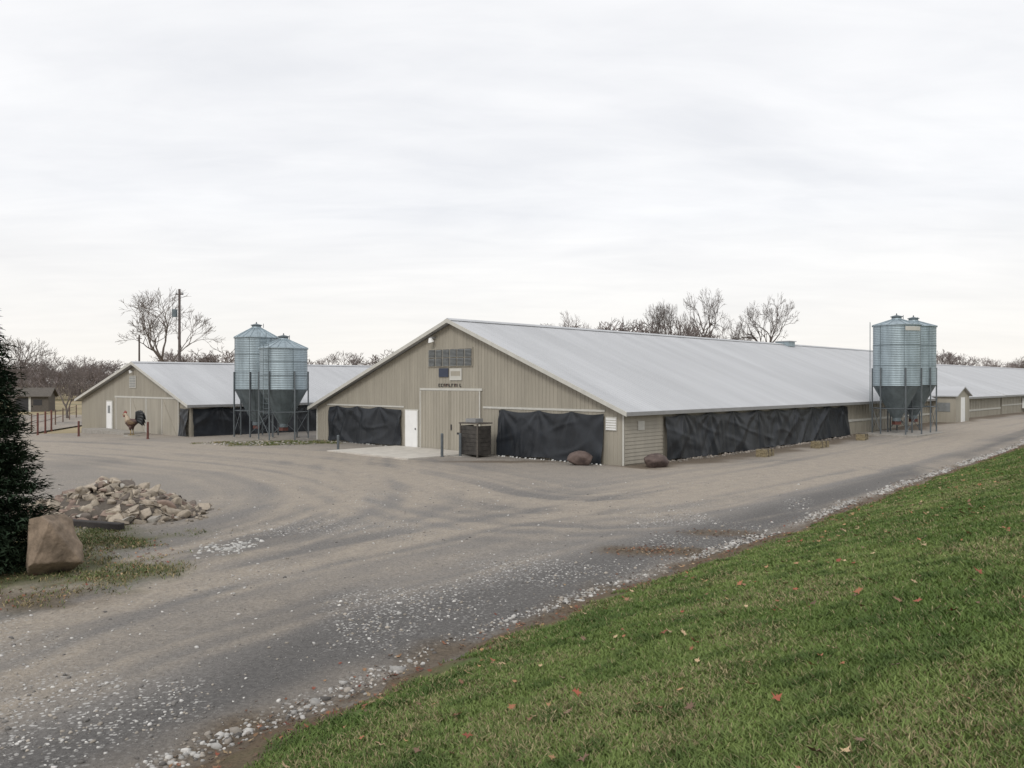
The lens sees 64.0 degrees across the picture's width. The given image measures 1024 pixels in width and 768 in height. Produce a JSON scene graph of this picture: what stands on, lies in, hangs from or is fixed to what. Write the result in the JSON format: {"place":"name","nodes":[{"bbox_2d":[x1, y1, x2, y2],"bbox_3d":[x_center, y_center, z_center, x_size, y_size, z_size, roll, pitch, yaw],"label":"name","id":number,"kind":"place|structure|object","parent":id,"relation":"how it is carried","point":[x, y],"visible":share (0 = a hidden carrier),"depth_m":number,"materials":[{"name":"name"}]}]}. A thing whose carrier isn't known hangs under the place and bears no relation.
{"place":"outdoors","nodes":[
{"label":"outdoors","id":0,"kind":"place"},
{"bbox_2d":[0,384,93,433],"bbox_3d":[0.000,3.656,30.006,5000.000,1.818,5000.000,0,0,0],"label":"ground","id":1,"kind":"structure","parent":0,"point":[59,404],"depth_m":116.04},
{"bbox_2d":[0,335,64,417],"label":"bare tree","id":2,"kind":"object","parent":1,"relation":"on","point":[23,362],"visible":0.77,"depth_m":90.09,"materials":[{"name":"brown plant"}]},
{"bbox_2d":[0,308,66,574],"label":"spruce tree","id":3,"kind":"object","parent":1,"relation":"on","point":[15,524],"visible":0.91,"depth_m":15.91,"materials":[{"name":"green plant"}]},
{"bbox_2d":[12,388,58,411],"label":"wooden shed","id":4,"kind":"structure","parent":1,"relation":"on","point":[40,399],"depth_m":115.55,"materials":[{"name":"brown wood"}]},
{"bbox_2d":[37,413,38,434],"bbox_3d":[-35.900,3.073,62.005,0.210,1.800,0.205,0,0,0],"label":"fence post","id":5,"kind":"object","parent":1,"relation":"on","point":[37,423],"visible":0.87,"depth_m":61.94,"materials":[{"name":"brown wood"}]},
{"bbox_2d":[44,411,46,433],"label":"fence post","id":6,"kind":"object","parent":1,"relation":"on","point":[45,432],"visible":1,"depth_m":65.95,"materials":[{"name":"brown wood"}]},
{"bbox_2d":[50,410,52,430],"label":"fence post","id":7,"kind":"object","parent":1,"relation":"on","point":[51,420],"visible":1,"depth_m":68.95,"materials":[{"name":"brown wood"}]},
{"bbox_2d":[31,405,76,428],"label":"wooden fence","id":8,"kind":"object","parent":1,"relation":"on","point":[63,409],"visible":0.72,"depth_m":82.95,"materials":[{"name":"brown wood"}]},
{"bbox_2d":[41,358,89,417],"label":"bare tree","id":9,"kind":"object","parent":1,"relation":"on","point":[68,385],"visible":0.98,"depth_m":91.78,"materials":[{"name":"brown plant"}]},
{"bbox_2d":[78,421,79,435],"bbox_3d":[-31.000,3.235,58.606,0.210,1.200,0.205,0,0,0],"label":"bollard","id":10,"kind":"object","parent":1,"relation":"on","point":[78,428],"visible":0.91,"depth_m":58.57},
{"bbox_2d":[122,410,145,436],"bbox_3d":[-25.854,2.720,55.983,1.720,1.890,1.040,0,0,9],"label":"rooster statue","id":11,"kind":"object","parent":1,"relation":"on","point":[140,419],"visible":0.99,"depth_m":55.82,"materials":[{"name":"beige metal"}]},
{"bbox_2d":[136,335,141,360],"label":"utility pole","id":12,"kind":"object","parent":1,"relation":"on","point":[138,338],"visible":0.35,"depth_m":119.89,"materials":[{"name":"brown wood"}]},
{"bbox_2d":[115,287,223,361],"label":"bare tree","id":13,"kind":"object","parent":1,"relation":"on","point":[143,306],"visible":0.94,"depth_m":119.28,"materials":[{"name":"brown plant"}]},
{"bbox_2d":[172,289,182,361],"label":"utility pole","id":14,"kind":"object","parent":1,"relation":"on","point":[174,311],"visible":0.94,"depth_m":84.87,"materials":[{"name":"brown wood"}]},
{"bbox_2d":[74,361,370,436],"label":"poultry barn","id":15,"kind":"structure","parent":1,"relation":"on","point":[189,399],"depth_m":60.10,"materials":[{"name":"grey metal"}]},
{"bbox_2d":[106,400,112,428],"bbox_3d":[-31.537,2.488,64.161,1.300,2.400,0.070,0,0,44],"label":"entry door","id":16,"kind":"structure","parent":15,"relation":"in","point":[109,404],"depth_m":64.06,"materials":[{"name":"white paint"}]},
{"bbox_2d":[115,396,178,435],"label":"sliding doors","id":17,"kind":"structure","parent":15,"relation":"in","point":[162,413],"depth_m":58.52,"materials":[{"name":"beige wood"}]},
{"bbox_2d":[232,322,279,437],"bbox_3d":[-16.925,-0.260,54.568,3.140,7.730,3.202,0,0,-11],"label":"feed silo","id":18,"kind":"object","parent":1,"relation":"on","point":[249,342],"visible":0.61,"depth_m":53.36,"materials":[{"name":"metal"}]},
{"bbox_2d":[256,333,310,440],"bbox_3d":[-14.507,0.194,52.012,3.280,6.830,3.306,0,0,38],"label":"feed silo","id":19,"kind":"object","parent":1,"relation":"on","point":[282,380],"visible":0.99,"depth_m":50.95,"materials":[{"name":"metal"}]},
{"bbox_2d":[336,435,338,449],"bbox_3d":[-9.272,3.174,43.677,0.210,0.900,0.205,0,0,0],"label":"bollard","id":20,"kind":"object","parent":1,"relation":"on","point":[337,442],"visible":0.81,"depth_m":43.62,"materials":[{"name":"metal"}]},
{"bbox_2d":[440,433,443,456],"bbox_3d":[-3.391,3.006,39.694,0.210,1.250,0.205,0,0,0],"label":"bollard","id":21,"kind":"object","parent":1,"relation":"on","point":[441,445],"visible":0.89,"depth_m":39.63,"materials":[{"name":"metal"}]},
{"bbox_2d":[459,433,461,455],"bbox_3d":[-2.507,3.006,39.676,0.210,1.250,0.205,0,0,0],"label":"bollard","id":22,"kind":"object","parent":1,"relation":"on","point":[460,444],"visible":0.86,"depth_m":39.62,"materials":[{"name":"metal"}]},
{"bbox_2d":[3,317,1023,397],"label":"distant treeline","id":23,"kind":"object","parent":1,"relation":"on","point":[97,373],"visible":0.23,"depth_m":202.65,"materials":[{"name":"plant"}]},
{"bbox_2d":[549,310,586,327],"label":"bare tree","id":24,"kind":"object","parent":1,"relation":"on","point":[564,321],"visible":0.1,"depth_m":166.15,"materials":[{"name":"plant"}]},
{"bbox_2d":[307,318,1006,465],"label":"poultry barn","id":25,"kind":"structure","parent":1,"relation":"on","point":[607,397],"depth_m":43.97,"materials":[{"name":"grey metal"}]},
{"bbox_2d":[405,409,418,446],"bbox_3d":[-5.574,2.451,45.310,1.170,2.100,0.080,0,0,44],"label":"entry door","id":26,"kind":"structure","parent":25,"relation":"in","point":[411,415],"depth_m":45.25,"materials":[{"name":"white paint"}]},
{"bbox_2d":[420,388,482,450],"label":"sliding doors","id":27,"kind":"structure","parent":25,"relation":"in","point":[440,411],"depth_m":43.26,"materials":[{"name":"beige metal"}]},
{"bbox_2d":[643,301,699,336],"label":"bare tree","id":28,"kind":"object","parent":1,"relation":"on","point":[658,320],"visible":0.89,"depth_m":148.87,"materials":[{"name":"brown plant"}]},
{"bbox_2d":[674,317,697,335],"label":"bare tree","id":29,"kind":"object","parent":1,"relation":"on","point":[690,332],"visible":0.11,"depth_m":156.59,"materials":[{"name":"plant"}]},
{"bbox_2d":[683,288,755,340],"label":"bare tree","id":30,"kind":"object","parent":1,"relation":"on","point":[712,315],"visible":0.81,"depth_m":150.14,"materials":[{"name":"brown plant"}]},
{"bbox_2d":[725,293,799,342],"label":"bare tree","id":31,"kind":"object","parent":1,"relation":"on","point":[755,324],"visible":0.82,"depth_m":150.60,"materials":[{"name":"brown plant"}]},
{"bbox_2d":[865,430,942,437],"bbox_3d":[25.882,3.311,54.012,3.600,0.250,6.600,0,0,44],"label":"concrete pad","id":32,"kind":"object","parent":1,"relation":"on","point":[901,433],"visible":0.57,"depth_m":52.76,"materials":[{"name":"grey concrete"}]},
{"bbox_2d":[871,313,921,434],"bbox_3d":[24.916,-0.573,52.972,3.159,7.980,3.220,0,0,-6],"label":"feed silo","id":33,"kind":"object","parent":32,"relation":"on","point":[896,376],"visible":1,"depth_m":51.92,"materials":[{"name":"metal"}]},
{"bbox_2d":[890,315,937,431],"bbox_3d":[27.111,-0.639,55.319,3.140,7.980,3.200,0,0,-29],"label":"feed silo","id":34,"kind":"object","parent":32,"relation":"on","point":[928,355],"visible":0.35,"depth_m":54.03,"materials":[{"name":"metal"}]},
{"bbox_2d":[936,364,1023,413],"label":"poultry barn","id":35,"kind":"structure","parent":1,"relation":"on","point":[1009,382],"depth_m":91.90,"materials":[{"name":"grey metal"}]},
{"bbox_2d":[0,412,1023,767],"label":"gravel road","id":36,"kind":"structure","parent":0,"point":[288,492],"depth_m":16.89,"materials":[{"name":"grey gravel"}]},
{"bbox_2d":[26,514,83,575],"bbox_3d":[-8.663,3.107,15.546,0.947,1.294,0.812,0,0,-35],"label":"boulder","id":37,"kind":"object","parent":36,"relation":"on","point":[54,543],"visible":0.94,"depth_m":15.26,"materials":[{"name":"beige stone"}]},
{"bbox_2d":[73,519,124,530],"bbox_3d":[-11.232,3.484,20.617,3.800,0.200,0.350,0,0,20],"label":"railroad tie","id":38,"kind":"object","parent":36,"relation":"on","point":[117,526],"visible":0.22,"depth_m":20.03,"materials":[{"name":"wood"}]},
{"bbox_2d":[5,476,219,528],"bbox_3d":[-12.047,3.444,22.268,8.025,1.833,4.630,0,0,0],"label":"rock pile","id":39,"kind":"object","parent":36,"relation":"on","point":[112,499],"visible":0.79,"depth_m":21.52,"materials":[{"name":"stone"}]},
{"bbox_2d":[146,422,149,438],"bbox_3d":[-23.300,3.016,52.405,0.210,1.200,0.205,0,0,0],"label":"bollard","id":40,"kind":"object","parent":36,"relation":"on","point":[147,430],"visible":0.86,"depth_m":52.35,"materials":[{"name":"brown metal"}]},
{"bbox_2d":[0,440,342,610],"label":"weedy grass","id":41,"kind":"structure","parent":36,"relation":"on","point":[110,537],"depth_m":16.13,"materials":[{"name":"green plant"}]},
{"bbox_2d":[327,445,492,459],"bbox_3d":[-5.312,3.647,41.809,7.700,0.360,4.590,0,0,44],"label":"concrete apron","id":42,"kind":"object","parent":36,"relation":"on","point":[403,452],"visible":0.39,"depth_m":41.47,"materials":[{"name":"beige concrete"}]},
{"bbox_2d":[459,418,492,457],"bbox_3d":[-1.776,2.605,39.931,1.360,1.850,0.980,0,0,44],"label":"wooden crate","id":43,"kind":"object","parent":42,"relation":"on","point":[476,440],"visible":0.84,"depth_m":39.59,"materials":[{"name":"brown wood"}]},
{"bbox_2d":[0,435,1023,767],"bbox_3d":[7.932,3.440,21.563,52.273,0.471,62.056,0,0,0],"label":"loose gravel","id":44,"kind":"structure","parent":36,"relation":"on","point":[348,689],"depth_m":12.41,"materials":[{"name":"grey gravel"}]},
{"bbox_2d":[567,451,592,465],"bbox_3d":[3.008,3.256,35.812,1.070,0.706,0.804,0,0,23],"label":"boulder","id":45,"kind":"object","parent":36,"relation":"on","point":[584,458],"visible":0.96,"depth_m":35.52,"materials":[{"name":"stone"}]},
{"bbox_2d":[644,453,668,467],"bbox_3d":[6.160,3.279,34.932,1.271,0.667,0.918,0,0,-24],"label":"boulder","id":46,"kind":"object","parent":36,"relation":"on","point":[655,460],"visible":0.9,"depth_m":34.57,"materials":[{"name":"pink stone"}]},
{"bbox_2d":[756,448,773,456],"bbox_3d":[12.374,3.369,40.087,0.560,0.435,1.149,0,0,38],"label":"straw bale","id":47,"kind":"object","parent":36,"relation":"on","point":[765,452],"visible":0.98,"depth_m":39.74,"materials":[{"name":"yellow plant"}]},
{"bbox_2d":[810,440,828,447],"bbox_3d":[16.874,3.313,44.918,1.149,0.435,0.560,0,0,-40],"label":"straw bale","id":48,"kind":"object","parent":36,"relation":"on","point":[820,444],"visible":1,"depth_m":44.63,"materials":[{"name":"yellow plant"}]},
{"bbox_2d":[856,433,867,440],"bbox_3d":[21.165,3.207,49.532,0.560,0.435,1.095,0,0,35],"label":"straw bale","id":49,"kind":"object","parent":36,"relation":"on","point":[862,436],"visible":0.98,"depth_m":49.15,"materials":[{"name":"yellow plant"}]},
{"bbox_2d":[931,386,972,422],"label":"entry shed","id":50,"kind":"structure","parent":36,"relation":"on","point":[952,404],"depth_m":64.52,"materials":[{"name":"beige metal"}]},
{"bbox_2d":[938,397,964,421],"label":"door","id":51,"kind":"structure","parent":50,"relation":"in","point":[944,407],"depth_m":64.57,"materials":[{"name":"white paint"}]},
{"bbox_2d":[0,0,1023,383],"label":"sky","id":52,"kind":"structure","parent":0,"point":[358,177],"materials":[{"name":"white"}]},
{"bbox_2d":[196,445,1023,767],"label":"lawn","id":53,"kind":"structure","parent":0,"point":[238,759],"depth_m":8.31,"materials":[{"name":"green plant"}]},
{"bbox_2d":[0,444,1023,767],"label":"fallen leaves","id":54,"kind":"object","parent":53,"relation":"on","point":[690,704],"visible":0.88,"depth_m":10.89,"materials":[{"name":"red plant"}]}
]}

